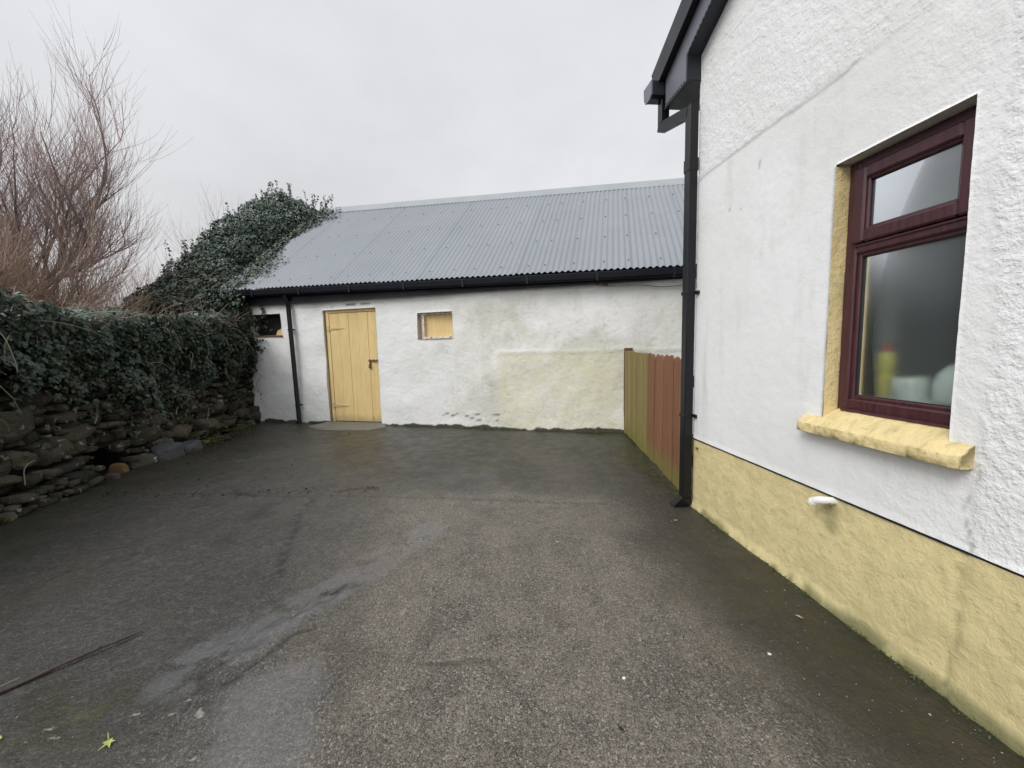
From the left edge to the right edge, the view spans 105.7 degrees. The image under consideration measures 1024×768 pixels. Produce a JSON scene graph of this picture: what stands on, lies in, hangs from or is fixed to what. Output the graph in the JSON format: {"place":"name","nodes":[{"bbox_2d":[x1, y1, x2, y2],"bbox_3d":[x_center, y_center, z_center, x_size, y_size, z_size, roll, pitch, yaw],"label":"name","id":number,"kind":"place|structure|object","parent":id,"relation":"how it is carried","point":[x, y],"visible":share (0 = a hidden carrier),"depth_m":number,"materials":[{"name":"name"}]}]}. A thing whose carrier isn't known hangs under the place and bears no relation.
{"place":"outdoors","nodes":[
{"label":"outdoors","id":0,"kind":"place"},
{"bbox_2d":[0,0,699,308],"label":"sky","id":1,"kind":"structure","parent":0,"point":[357,102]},
{"bbox_2d":[0,420,1023,767],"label":"yard concrete","id":2,"kind":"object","parent":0,"point":[210,584],"visible":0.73,"depth_m":1.75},
{"bbox_2d":[0,92,71,263],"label":"bare tree","id":3,"kind":"object","parent":2,"relation":"on","point":[22,209],"visible":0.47,"depth_m":5.66,"materials":[{"name":"brown plant"}]},
{"bbox_2d":[0,631,139,693],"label":"stick","id":4,"kind":"object","parent":2,"relation":"on","point":[37,675],"visible":1,"depth_m":1.56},
{"bbox_2d":[0,211,156,321],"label":"bare shrub","id":5,"kind":"object","parent":2,"relation":"on","point":[11,262],"visible":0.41,"depth_m":4.74,"materials":[{"name":"brown plant"}]},
{"bbox_2d":[0,176,172,321],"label":"bare shrub","id":6,"kind":"object","parent":2,"relation":"on","point":[47,277],"visible":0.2,"depth_m":5.33,"materials":[{"name":"brown plant"}]},
{"bbox_2d":[0,5,192,307],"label":"bare tree","id":7,"kind":"object","parent":2,"relation":"on","point":[61,189],"visible":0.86,"depth_m":5.98,"materials":[{"name":"brown plant"}]},
{"bbox_2d":[99,733,114,749],"bbox_3d":[-1.302,1.149,1.257,0.035,0.008,0.071,-4,6,-28],"label":"leaf","id":8,"kind":"object","parent":2,"relation":"on","point":[108,742],"visible":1,"depth_m":1.25,"materials":[{"name":"yellow plant"}]},
{"bbox_2d":[103,473,119,480],"bbox_3d":[-4.125,0.959,4.007,0.121,0.068,0.086,-3,6,-14],"label":"rock","id":9,"kind":"object","parent":2,"relation":"on","point":[111,476],"visible":0.88,"depth_m":3.98,"materials":[{"name":"grey stone"}]},
{"bbox_2d":[107,463,129,473],"bbox_3d":[-4.258,0.923,4.197,0.161,0.126,0.135,-4,6,-27],"label":"rock","id":10,"kind":"object","parent":2,"relation":"on","point":[120,468],"visible":0.89,"depth_m":4.16,"materials":[{"name":"brown stone"}]},
{"bbox_2d":[83,239,190,310],"bbox_3d":[-8.250,-1.596,9.263,3.837,3.694,2.603,1,6,20],"label":"bare shrub","id":11,"kind":"object","parent":2,"relation":"on","point":[137,284],"visible":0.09,"depth_m":9.03,"materials":[{"name":"brown plant"}]},
{"bbox_2d":[127,453,157,468],"bbox_3d":[-4.266,0.885,4.465,0.188,0.146,0.265,0,6,17],"label":"rock","id":12,"kind":"object","parent":2,"relation":"on","point":[147,458],"visible":0.71,"depth_m":4.44,"materials":[{"name":"grey stone"}]},
{"bbox_2d":[150,441,185,461],"bbox_3d":[-4.194,0.824,4.700,0.221,0.228,0.296,1,6,20],"label":"rock","id":13,"kind":"object","parent":2,"relation":"on","point":[166,451],"visible":0.83,"depth_m":4.66,"materials":[{"name":"grey stone"}]},
{"bbox_2d":[181,439,202,454],"bbox_3d":[-4.141,0.830,4.987,0.216,0.179,0.321,-1,6,0],"label":"rock","id":14,"kind":"object","parent":2,"relation":"on","point":[193,446],"visible":0.63,"depth_m":4.95,"materials":[{"name":"grey stone"}]},
{"bbox_2d":[163,183,253,289],"bbox_3d":[-6.655,-2.440,9.782,3.811,5.188,2.601,-1,6,0],"label":"bare shrub","id":15,"kind":"object","parent":2,"relation":"on","point":[194,226],"visible":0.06,"depth_m":9.24,"materials":[{"name":"brown plant"}]},
{"bbox_2d":[120,180,347,326],"bbox_3d":[-5.306,-1.981,8.166,3.197,5.229,3.236,-1,6,7],"label":"ivy","id":16,"kind":"object","parent":2,"relation":"on","point":[241,241],"visible":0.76,"depth_m":7.83,"materials":[{"name":"green plant"}]},
{"bbox_2d":[69,426,418,502],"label":"dead leaves","id":17,"kind":"object","parent":2,"relation":"on","point":[225,438],"visible":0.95,"depth_m":4.71,"materials":[{"name":"brown plant"}]},
{"bbox_2d":[220,176,698,435],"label":"shed","id":18,"kind":"structure","parent":2,"relation":"on","point":[537,310],"depth_m":6.11,"materials":[{"name":"paint"}]},
{"bbox_2d":[203,287,271,391],"bbox_3d":[-4.723,-0.742,6.760,1.011,1.801,0.445,-1,6,0],"label":"ivy","id":19,"kind":"object","parent":18,"relation":"attached to","point":[215,299],"visible":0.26,"depth_m":6.58,"materials":[{"name":"green plant"}]},
{"bbox_2d":[327,311,381,421],"bbox_3d":[-2.629,-0.274,6.506,0.965,1.820,0.093,0,6,15],"label":"door","id":20,"kind":"structure","parent":18,"relation":"in","point":[353,335],"depth_m":6.49,"materials":[{"name":"yellow paint"}]},
{"bbox_2d":[419,312,452,338],"bbox_3d":[-1.171,-0.912,6.072,0.576,0.402,0.062,0,6,15],"label":"window frame","id":21,"kind":"structure","parent":18,"relation":"in","point":[422,314],"depth_m":6.09,"materials":[{"name":"white wood"}]},
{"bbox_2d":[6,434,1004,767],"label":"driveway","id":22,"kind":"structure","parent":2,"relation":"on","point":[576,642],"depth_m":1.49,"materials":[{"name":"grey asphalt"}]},
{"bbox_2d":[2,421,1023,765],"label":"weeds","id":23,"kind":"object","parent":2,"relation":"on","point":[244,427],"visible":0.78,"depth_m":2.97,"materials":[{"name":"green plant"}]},
{"bbox_2d":[624,348,693,497],"bbox_3d":[1.519,0.223,4.176,0.126,1.205,2.477,-1,6,4],"label":"fence","id":24,"kind":"object","parent":2,"relation":"on","point":[652,392],"visible":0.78,"depth_m":3.90,"materials":[{"name":"brown wood"}]},
{"bbox_2d":[644,0,1023,756],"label":"house","id":25,"kind":"structure","parent":2,"relation":"on","point":[852,380],"depth_m":1.62,"materials":[{"name":"paint"}]},
{"bbox_2d":[838,105,976,428],"bbox_3d":[1.552,-0.397,1.518,0.079,1.093,0.502,-2,6,-5],"label":"window","id":26,"kind":"structure","parent":25,"relation":"in","point":[909,199],"depth_m":1.51,"materials":[{"name":"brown wood"}]},
{"label":"ground","id":27,"kind":"structure","parent":0,"visible":0},
{"bbox_2d":[0,313,260,523],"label":"stone wall","id":28,"kind":"structure","parent":27,"relation":"on","point":[71,452],"depth_m":3.80,"materials":[{"name":"grey stone"}]},
{"bbox_2d":[0,273,263,484],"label":"ivy","id":29,"kind":"object","parent":28,"relation":"attached to","point":[53,318],"visible":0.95,"depth_m":4.22,"materials":[{"name":"green plant"}]},
{"bbox_2d":[153,437,173,445],"bbox_3d":[-4.333,0.713,4.797,0.141,0.090,0.242,0,6,13],"label":"rock","id":30,"kind":"object","parent":28,"relation":"on","point":[163,439],"visible":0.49,"depth_m":4.78,"materials":[{"name":"grey stone"}]}
]}

